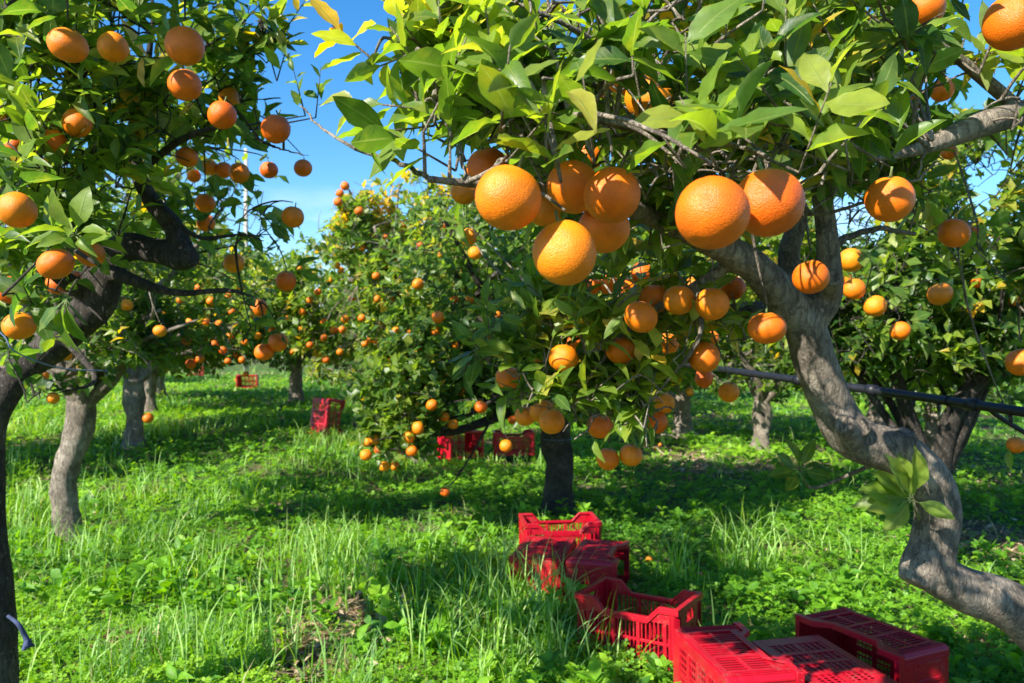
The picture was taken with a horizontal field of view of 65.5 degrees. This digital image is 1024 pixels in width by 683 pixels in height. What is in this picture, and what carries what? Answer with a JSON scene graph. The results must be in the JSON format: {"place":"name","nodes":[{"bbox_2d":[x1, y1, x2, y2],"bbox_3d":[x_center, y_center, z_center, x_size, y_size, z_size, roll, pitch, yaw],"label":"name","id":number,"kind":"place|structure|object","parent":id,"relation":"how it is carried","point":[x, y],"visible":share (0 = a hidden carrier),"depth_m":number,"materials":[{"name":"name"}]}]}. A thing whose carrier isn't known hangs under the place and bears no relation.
{"place":"outdoors","nodes":[
{"label":"outdoors","id":0,"kind":"place"},
{"bbox_2d":[0,350,1023,682],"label":"ground","id":1,"kind":"structure","parent":0,"point":[414,504],"depth_m":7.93,"materials":[{"name":"plant"}]},
{"bbox_2d":[0,224,70,364],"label":"orange tree","id":2,"kind":"object","parent":1,"relation":"on","point":[30,338],"visible":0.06,"depth_m":9.11,"materials":[{"name":"green plant"}]},
{"bbox_2d":[0,82,293,547],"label":"orange tree","id":3,"kind":"object","parent":1,"relation":"on","point":[117,347],"visible":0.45,"depth_m":6.18,"materials":[{"name":"grey plant"}]},
{"bbox_2d":[156,370,168,401],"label":"orange tree","id":4,"kind":"object","parent":1,"relation":"on","point":[161,387],"visible":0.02,"depth_m":17.20,"materials":[{"name":"grey plant"}]},
{"bbox_2d":[25,197,303,453],"bbox_3d":[-4.721,-0.320,11.297,4.291,3.513,3.800,0,0,0],"label":"orange tree","id":5,"kind":"object","parent":1,"relation":"on","point":[133,399],"visible":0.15,"depth_m":10.43,"materials":[{"name":"grey plant"}]},
{"bbox_2d":[0,0,332,682],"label":"orange tree","id":6,"kind":"object","parent":1,"relation":"on","point":[138,91],"visible":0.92,"depth_m":2.62,"materials":[{"name":"green plant"}]},
{"bbox_2d":[0,189,37,227],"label":"orange","id":7,"kind":"object","parent":6,"relation":"attached to","point":[18,209],"visible":1,"depth_m":1.79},
{"bbox_2d":[1,310,36,339],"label":"orange","id":8,"kind":"object","parent":6,"relation":"attached to","point":[25,326],"visible":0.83,"depth_m":2.15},
{"bbox_2d":[6,615,34,650],"bbox_3d":[-1.808,1.068,2.922,0.101,0.126,0.051,0,0,0],"label":"rag","id":9,"kind":"object","parent":6,"relation":"attached to","point":[27,643],"visible":1,"depth_m":2.91,"materials":[{"name":"blue fabric"}]},
{"bbox_2d":[0,332,107,371],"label":"hose","id":10,"kind":"object","parent":6,"relation":"attached to","point":[4,336],"visible":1,"depth_m":2.39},
{"bbox_2d":[36,247,74,278],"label":"orange","id":11,"kind":"object","parent":6,"relation":"attached to","point":[55,264],"visible":0.97,"depth_m":1.84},
{"bbox_2d":[44,124,67,155],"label":"orange","id":12,"kind":"object","parent":6,"relation":"attached to","point":[55,142],"visible":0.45,"depth_m":2.31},
{"bbox_2d":[46,23,88,62],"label":"orange","id":13,"kind":"object","parent":6,"relation":"attached to","point":[66,44],"visible":1,"depth_m":1.74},
{"bbox_2d":[61,109,92,137],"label":"orange","id":14,"kind":"object","parent":6,"relation":"attached to","point":[74,122],"visible":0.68,"depth_m":2.30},
{"bbox_2d":[75,243,105,266],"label":"orange","id":15,"kind":"object","parent":6,"relation":"attached to","point":[99,250],"visible":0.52,"depth_m":2.40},
{"bbox_2d":[97,29,128,61],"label":"orange","id":16,"kind":"object","parent":6,"relation":"attached to","point":[112,46],"visible":1,"depth_m":2.15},
{"bbox_2d":[164,21,204,65],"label":"orange","id":17,"kind":"object","parent":6,"relation":"attached to","point":[184,45],"visible":1,"depth_m":1.72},
{"bbox_2d":[167,65,201,100],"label":"orange","id":18,"kind":"object","parent":6,"relation":"attached to","point":[183,84],"visible":0.99,"depth_m":2.01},
{"bbox_2d":[175,144,198,166],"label":"orange","id":19,"kind":"object","parent":6,"relation":"attached to","point":[190,155],"visible":0.97,"depth_m":2.94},
{"bbox_2d":[187,169,200,182],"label":"orange","id":20,"kind":"object","parent":6,"relation":"attached to","point":[194,175],"visible":1,"depth_m":3.58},
{"bbox_2d":[195,189,215,212],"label":"orange","id":21,"kind":"object","parent":6,"relation":"attached to","point":[204,202],"visible":0.98,"depth_m":3.23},
{"bbox_2d":[196,215,214,231],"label":"orange","id":22,"kind":"object","parent":6,"relation":"attached to","point":[203,225],"visible":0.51,"depth_m":3.57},
{"bbox_2d":[202,159,216,174],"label":"orange","id":23,"kind":"object","parent":6,"relation":"hanging from","point":[211,167],"visible":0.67,"depth_m":3.57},
{"bbox_2d":[207,96,236,128],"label":"orange","id":24,"kind":"object","parent":6,"relation":"attached to","point":[221,114],"visible":1,"depth_m":2.30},
{"bbox_2d":[215,158,230,177],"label":"orange","id":25,"kind":"object","parent":6,"relation":"hanging from","point":[221,169],"visible":0.84,"depth_m":3.57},
{"bbox_2d":[218,84,240,103],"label":"orange","id":26,"kind":"object","parent":6,"relation":"attached to","point":[231,94],"visible":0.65,"depth_m":2.94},
{"bbox_2d":[223,249,244,272],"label":"orange","id":27,"kind":"object","parent":6,"relation":"attached to","point":[229,264],"visible":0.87,"depth_m":3.08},
{"bbox_2d":[228,158,249,183],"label":"orange","id":28,"kind":"object","parent":6,"relation":"attached to","point":[239,173],"visible":1,"depth_m":3.24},
{"bbox_2d":[250,296,267,316],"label":"orange","id":29,"kind":"object","parent":6,"relation":"attached to","point":[257,311],"visible":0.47,"depth_m":3.57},
{"bbox_2d":[254,340,273,360],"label":"orange","id":30,"kind":"object","parent":6,"relation":"attached to","point":[262,352],"visible":0.94,"depth_m":3.41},
{"bbox_2d":[260,158,277,177],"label":"orange","id":31,"kind":"object","parent":6,"relation":"attached to","point":[268,169],"visible":1,"depth_m":3.57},
{"bbox_2d":[261,109,290,143],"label":"orange","id":32,"kind":"object","parent":6,"relation":"attached to","point":[275,129],"visible":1,"depth_m":2.30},
{"bbox_2d":[268,328,287,351],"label":"orange","id":33,"kind":"object","parent":6,"relation":"hanging from","point":[276,344],"visible":0.98,"depth_m":3.41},
{"bbox_2d":[276,266,295,290],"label":"orange","id":34,"kind":"object","parent":6,"relation":"attached to","point":[286,280],"visible":1,"depth_m":3.23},
{"bbox_2d":[281,202,303,227],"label":"orange","id":35,"kind":"object","parent":6,"relation":"attached to","point":[292,217],"visible":1,"depth_m":2.94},
{"bbox_2d":[294,157,311,176],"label":"orange","id":36,"kind":"object","parent":6,"relation":"attached to","point":[302,167],"visible":1,"depth_m":3.57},
{"bbox_2d":[109,234,227,412],"bbox_3d":[-6.582,-0.322,14.464,3.587,3.420,3.349,0,0,16],"label":"orange tree","id":37,"kind":"object","parent":1,"relation":"on","point":[152,404],"visible":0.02,"depth_m":14.41,"materials":[{"name":"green plant"}]},
{"bbox_2d":[243,148,248,371],"bbox_3d":[-11.028,-3.150,33.000,0.216,9.700,0.216,0,0,0],"label":"utility pole","id":38,"kind":"object","parent":1,"relation":"on","point":[246,208],"visible":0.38,"depth_m":32.93,"materials":[{"name":"concrete"}]},
{"bbox_2d":[236,375,258,387],"bbox_3d":[-7.215,1.083,21.730,0.552,0.352,0.311,0,0,-6],"label":"crate","id":39,"kind":"object","parent":1,"relation":"on","point":[239,380],"visible":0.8,"depth_m":21.85,"materials":[{"name":"red plastic"}]},
{"bbox_2d":[244,249,357,404],"bbox_3d":[-4.585,-0.300,17.010,3.589,3.435,3.398,0,0,-40],"label":"orange tree","id":40,"kind":"object","parent":1,"relation":"on","point":[295,364],"visible":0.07,"depth_m":16.85,"materials":[{"name":"green plant"}]},
{"bbox_2d":[309,397,345,436],"bbox_3d":[-2.670,1.096,11.480,0.352,0.552,0.311,1,-8,34],"label":"crate","id":41,"kind":"object","parent":1,"relation":"on","point":[325,412],"visible":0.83,"depth_m":11.37,"materials":[{"name":"red plastic"}]},
{"bbox_2d":[313,268,364,368],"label":"orange tree","id":42,"kind":"object","parent":1,"relation":"on","point":[348,324],"visible":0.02,"depth_m":15.02,"materials":[{"name":"green plant"}]},
{"bbox_2d":[219,168,524,464],"bbox_3d":[-1.429,-0.290,9.916,3.642,3.828,3.066,0,0,-40],"label":"orange tree","id":43,"kind":"object","parent":1,"relation":"on","point":[346,225],"visible":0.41,"depth_m":9.46,"materials":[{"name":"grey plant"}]},
{"bbox_2d":[0,345,1020,384],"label":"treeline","id":44,"kind":"object","parent":1,"relation":"on","point":[304,370],"visible":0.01,"depth_m":29.88,"materials":[{"name":"green plant"}]},
{"bbox_2d":[492,429,534,455],"bbox_3d":[0.020,1.358,10.700,0.552,0.311,0.352,0,0,-5],"label":"crate","id":45,"kind":"object","parent":1,"relation":"on","point":[525,433],"visible":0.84,"depth_m":10.55,"materials":[{"name":"red plastic"}]},
{"bbox_2d":[6,371,1023,682],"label":"clover","id":46,"kind":"object","parent":1,"relation":"on","point":[972,627],"visible":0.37,"depth_m":6.38,"materials":[{"name":"green plant"}]},
{"bbox_2d":[436,430,483,460],"bbox_3d":[-0.678,1.341,10.384,0.552,0.352,0.311,0,0,-41],"label":"crate","id":47,"kind":"object","parent":46,"relation":"on","point":[471,439],"visible":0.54,"depth_m":10.49,"materials":[{"name":"red plastic"}]},
{"bbox_2d":[6,399,1023,682],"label":"weeds","id":48,"kind":"object","parent":1,"relation":"on","point":[594,673],"visible":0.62,"depth_m":4.90,"materials":[{"name":"green plant"}]},
{"bbox_2d":[16,371,1023,682],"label":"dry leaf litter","id":49,"kind":"object","parent":1,"relation":"on","point":[702,463],"visible":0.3,"depth_m":4.70,"materials":[{"name":"plant"}]},
{"bbox_2d":[509,536,575,602],"bbox_3d":[0.205,1.477,5.130,0.352,0.311,0.552,0,0,13],"label":"crate","id":50,"kind":"object","parent":1,"relation":"on","point":[538,544],"visible":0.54,"depth_m":4.92,"materials":[{"name":"red plastic"}]},
{"bbox_2d":[337,147,755,519],"bbox_3d":[0.449,-0.043,7.183,3.685,3.446,3.023,0,0,0],"label":"orange tree","id":51,"kind":"object","parent":1,"relation":"on","point":[391,406],"visible":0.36,"depth_m":6.32,"materials":[{"name":"green plant"}]},
{"bbox_2d":[683,363,1023,422],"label":"irrigation pipe","id":52,"kind":"object","parent":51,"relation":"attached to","point":[978,405],"visible":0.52,"depth_m":2.94,"materials":[{"name":"plastic"}]},
{"bbox_2d":[984,407,1023,434],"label":"side hose","id":53,"kind":"object","parent":52,"relation":"attached to","point":[1008,423],"visible":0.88,"depth_m":2.61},
{"bbox_2d":[518,512,601,547],"bbox_3d":[0.340,1.421,5.720,0.552,0.311,0.352,0,0,-6],"label":"crate","id":54,"kind":"object","parent":1,"relation":"on","point":[591,528],"visible":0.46,"depth_m":5.68,"materials":[{"name":"red plastic"}]},
{"bbox_2d":[566,539,629,608],"bbox_3d":[0.546,1.485,5.007,0.311,0.352,0.552,0,0,16],"label":"crate","id":55,"kind":"object","parent":1,"relation":"on","point":[596,556],"visible":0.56,"depth_m":4.85,"materials":[{"name":"red plastic"}]},
{"bbox_2d":[575,577,702,672],"bbox_3d":[0.646,1.432,4.048,0.552,0.311,0.352,-1,-1,33],"label":"crate","id":56,"kind":"object","parent":1,"relation":"on","point":[670,619],"visible":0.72,"depth_m":4.01,"materials":[{"name":"red plastic"}]},
{"bbox_2d":[300,0,1023,651],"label":"orange tree","id":57,"kind":"object","parent":1,"relation":"on","point":[788,86],"visible":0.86,"depth_m":1.60,"materials":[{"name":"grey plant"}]},
{"bbox_2d":[451,186,475,203],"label":"orange","id":58,"kind":"object","parent":57,"relation":"attached to","point":[462,195],"visible":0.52,"depth_m":2.44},
{"bbox_2d":[462,224,476,245],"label":"orange","id":59,"kind":"object","parent":57,"relation":"attached to","point":[471,235],"visible":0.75,"depth_m":2.73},
{"bbox_2d":[468,246,481,259],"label":"orange","id":60,"kind":"object","parent":57,"relation":"attached to","point":[474,252],"visible":0.97,"depth_m":2.94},
{"bbox_2d":[466,142,508,179],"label":"orange","id":61,"kind":"object","parent":57,"relation":"attached to","point":[482,159],"visible":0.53,"depth_m":1.56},
{"bbox_2d":[475,155,540,230],"bbox_3d":[-0.002,-0.191,1.013,0.084,0.097,0.086,20,-2,27],"label":"orange","id":62,"kind":"object","parent":57,"relation":"hanging from","point":[507,197],"visible":1,"depth_m":0.98,"materials":[{"name":"food"}]},
{"bbox_2d":[495,367,520,388],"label":"orange","id":63,"kind":"object","parent":57,"relation":"attached to","point":[504,377],"visible":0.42,"depth_m":2.64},
{"bbox_2d":[515,406,533,425],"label":"orange","id":64,"kind":"object","parent":57,"relation":"hanging from","point":[523,418],"visible":0.78,"depth_m":2.72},
{"bbox_2d":[529,399,553,422],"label":"orange","id":65,"kind":"object","parent":57,"relation":"hanging from","point":[535,412],"visible":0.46,"depth_m":2.65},
{"bbox_2d":[532,196,560,225],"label":"orange","id":66,"kind":"object","parent":57,"relation":"attached to","point":[545,216],"visible":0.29,"depth_m":1.82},
{"bbox_2d":[539,403,564,433],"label":"orange","id":67,"kind":"object","parent":57,"relation":"hanging from","point":[551,421],"visible":0.92,"depth_m":2.54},
{"bbox_2d":[549,340,577,371],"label":"orange","id":68,"kind":"object","parent":57,"relation":"attached to","point":[565,355],"visible":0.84,"depth_m":2.20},
{"bbox_2d":[532,210,595,285],"bbox_3d":[0.068,-0.125,1.047,0.082,0.103,0.084,2,-17,-43],"label":"orange","id":69,"kind":"object","parent":57,"relation":"hanging from","point":[563,252],"visible":1,"depth_m":1.01,"materials":[{"name":"food"}]},
{"bbox_2d":[546,153,594,213],"bbox_3d":[0.099,-0.248,1.238,0.084,0.097,0.084,23,-4,5],"label":"orange","id":70,"kind":"object","parent":57,"relation":"hanging from","point":[567,193],"visible":0.71,"depth_m":1.21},
{"bbox_2d":[587,414,612,438],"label":"orange","id":71,"kind":"object","parent":57,"relation":"attached to","point":[600,427],"visible":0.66,"depth_m":2.64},
{"bbox_2d":[579,211,629,252],"bbox_3d":[0.149,-0.190,1.287,0.084,0.090,0.083,15,-18,-12],"label":"orange","id":72,"kind":"object","parent":57,"relation":"hanging from","point":[609,237],"visible":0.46,"depth_m":1.25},
{"bbox_2d":[596,444,618,469],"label":"orange","id":73,"kind":"object","parent":57,"relation":"hanging from","point":[610,455],"visible":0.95,"depth_m":2.72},
{"bbox_2d":[600,275,616,293],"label":"orange","id":74,"kind":"object","parent":57,"relation":"hanging from","point":[603,290],"visible":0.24,"depth_m":2.72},
{"bbox_2d":[583,156,640,222],"bbox_3d":[0.143,-0.221,1.154,0.083,0.096,0.085,-7,-5,37],"label":"orange","id":75,"kind":"object","parent":57,"relation":"hanging from","point":[611,194],"visible":0.99,"depth_m":1.12,"materials":[{"name":"food"}]},
{"bbox_2d":[606,338,634,363],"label":"orange","id":76,"kind":"object","parent":57,"relation":"attached to","point":[614,354],"visible":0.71,"depth_m":2.20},
{"bbox_2d":[619,442,642,465],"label":"orange","id":77,"kind":"object","parent":57,"relation":"hanging from","point":[630,455],"visible":0.98,"depth_m":2.72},
{"bbox_2d":[631,261,649,281],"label":"orange","id":78,"kind":"object","parent":57,"relation":"hanging from","point":[634,276],"visible":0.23,"depth_m":2.72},
{"bbox_2d":[624,300,657,332],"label":"orange","id":79,"kind":"object","parent":57,"relation":"attached to","point":[640,316],"visible":1,"depth_m":1.94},
{"bbox_2d":[625,76,673,116],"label":"orange","id":80,"kind":"object","parent":57,"relation":"attached to","point":[632,105],"visible":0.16,"depth_m":1.36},
{"bbox_2d":[639,280,666,312],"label":"orange","id":81,"kind":"object","parent":57,"relation":"attached to","point":[654,293],"visible":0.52,"depth_m":2.20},
{"bbox_2d":[648,412,667,433],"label":"orange","id":82,"kind":"object","parent":57,"relation":"attached to","point":[662,421],"visible":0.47,"depth_m":2.72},
{"bbox_2d":[653,392,674,412],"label":"orange","id":83,"kind":"object","parent":57,"relation":"hanging from","point":[667,399],"visible":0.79,"depth_m":2.72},
{"bbox_2d":[661,333,678,354],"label":"orange","id":84,"kind":"object","parent":57,"relation":"hanging from","point":[672,348],"visible":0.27,"depth_m":2.72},
{"bbox_2d":[663,280,694,314],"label":"orange","id":85,"kind":"object","parent":57,"relation":"hanging from","point":[677,299],"visible":0.99,"depth_m":2.06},
{"bbox_2d":[688,341,719,372],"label":"orange","id":86,"kind":"object","parent":57,"relation":"hanging from","point":[704,357],"visible":0.9,"depth_m":2.13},
{"bbox_2d":[695,371,712,387],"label":"orange","id":87,"kind":"object","parent":57,"relation":"hanging from","point":[703,380],"visible":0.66,"depth_m":2.73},
{"bbox_2d":[695,283,729,319],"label":"orange","id":88,"kind":"object","parent":57,"relation":"hanging from","point":[712,303],"visible":1,"depth_m":2.00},
{"bbox_2d":[675,173,750,249],"bbox_3d":[0.227,-0.150,0.903,0.082,0.090,0.084,0,0,-5],"label":"orange","id":89,"kind":"object","parent":57,"relation":"hanging from","point":[712,212],"visible":1,"depth_m":0.87,"materials":[{"name":"food"}]},
{"bbox_2d":[718,379,739,401],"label":"orange","id":90,"kind":"object","parent":57,"relation":"hanging from","point":[728,391],"visible":1,"depth_m":2.73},
{"bbox_2d":[719,277,745,299],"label":"orange","id":91,"kind":"object","parent":57,"relation":"attached to","point":[737,286],"visible":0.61,"depth_m":2.54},
{"bbox_2d":[748,305,786,343],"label":"orange","id":92,"kind":"object","parent":57,"relation":"attached to","point":[766,327],"visible":1,"depth_m":1.83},
{"bbox_2d":[739,158,805,236],"bbox_3d":[0.306,-0.175,0.957,0.083,0.097,0.084,-15,-13,39],"label":"orange","id":93,"kind":"object","parent":57,"relation":"hanging from","point":[777,198],"visible":0.87,"depth_m":0.92,"materials":[{"name":"food"}]},
{"bbox_2d":[792,254,829,293],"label":"orange","id":94,"kind":"object","parent":57,"relation":"attached to","point":[811,277],"visible":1,"depth_m":1.83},
{"bbox_2d":[864,166,915,221],"bbox_3d":[0.660,-0.258,1.391,0.082,0.096,0.085,1,20,23],"label":"orange","id":95,"kind":"object","parent":57,"relation":"attached to","point":[890,198],"visible":1,"depth_m":1.36,"materials":[{"name":"food"}]},
{"bbox_2d":[912,0,946,26],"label":"orange","id":96,"kind":"object","parent":57,"relation":"attached to","point":[929,9],"visible":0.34,"depth_m":1.73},
{"bbox_2d":[930,80,954,101],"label":"orange","id":97,"kind":"object","parent":57,"relation":"attached to","point":[940,94],"visible":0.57,"depth_m":2.73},
{"bbox_2d":[937,215,970,247],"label":"orange","id":98,"kind":"object","parent":57,"relation":"attached to","point":[954,232],"visible":1,"depth_m":2.20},
{"bbox_2d":[981,0,1023,50],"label":"orange","id":99,"kind":"object","parent":57,"relation":"attached to","point":[1002,28],"visible":1,"depth_m":1.22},
{"bbox_2d":[1005,344,1023,375],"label":"orange","id":100,"kind":"object","parent":57,"relation":"hanging from","point":[1014,362],"visible":1,"depth_m":2.37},
{"bbox_2d":[1006,434,1023,452],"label":"orange","id":101,"kind":"object","parent":57,"relation":"attached to","point":[1014,444],"visible":0.98,"depth_m":2.73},
{"bbox_2d":[630,273,777,437],"bbox_3d":[2.878,-0.168,13.305,3.778,3.616,3.577,0,0,0],"label":"orange tree","id":102,"kind":"object","parent":1,"relation":"on","point":[682,420],"visible":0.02,"depth_m":13.19,"materials":[{"name":"grey plant"}]},
{"bbox_2d":[674,622,804,682],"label":"crate","id":103,"kind":"object","parent":1,"relation":"on","point":[698,656],"visible":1,"depth_m":3.20,"materials":[{"name":"red plastic"}]},
{"bbox_2d":[679,249,854,451],"bbox_3d":[3.702,0.054,11.783,3.219,3.254,3.400,0,0,-14],"label":"orange tree","id":104,"kind":"object","parent":1,"relation":"on","point":[766,392],"visible":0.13,"depth_m":11.69,"materials":[{"name":"green plant"}]},
{"bbox_2d":[750,635,897,682],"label":"crate","id":105,"kind":"object","parent":1,"relation":"on","point":[811,659],"visible":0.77,"depth_m":3.23,"materials":[{"name":"red plastic"}]},
{"bbox_2d":[767,230,910,425],"bbox_3d":[6.383,-0.142,14.008,3.778,3.616,3.577,0,0,19],"label":"orange tree","id":106,"kind":"object","parent":1,"relation":"on","point":[874,416],"visible":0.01,"depth_m":13.91,"materials":[{"name":"green plant"}]},
{"bbox_2d":[715,97,1023,473],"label":"orange tree","id":107,"kind":"object","parent":1,"relation":"on","point":[890,271],"visible":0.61,"depth_m":4.99,"materials":[{"name":"green plant"}]},
{"bbox_2d":[841,244,861,271],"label":"orange","id":108,"kind":"object","parent":107,"relation":"attached to","point":[849,258],"visible":0.79,"depth_m":3.49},
{"bbox_2d":[843,274,865,299],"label":"orange","id":109,"kind":"object","parent":107,"relation":"hanging from","point":[853,289],"visible":0.97,"depth_m":3.81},
{"bbox_2d":[863,293,886,316],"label":"orange","id":110,"kind":"object","parent":107,"relation":"hanging from","point":[875,306],"visible":1,"depth_m":3.81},
{"bbox_2d":[889,319,910,339],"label":"orange","id":111,"kind":"object","parent":107,"relation":"attached to","point":[899,330],"visible":1,"depth_m":3.87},
{"bbox_2d":[927,280,953,304],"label":"orange","id":112,"kind":"object","parent":107,"relation":"attached to","point":[940,293],"visible":1,"depth_m":3.49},
{"bbox_2d":[795,607,948,682],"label":"crate","id":113,"kind":"object","parent":1,"relation":"on","point":[917,658],"visible":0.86,"depth_m":3.45,"materials":[{"name":"red plastic"}]},
{"bbox_2d":[840,199,1023,450],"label":"orange tree","id":114,"kind":"object","parent":1,"relation":"on","point":[932,415],"visible":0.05,"depth_m":8.87,"materials":[{"name":"green plant"}]},
{"bbox_2d":[5,0,1023,344],"label":"sky","id":115,"kind":"structure","parent":0,"point":[333,163],"materials":[{"name":"blue"}]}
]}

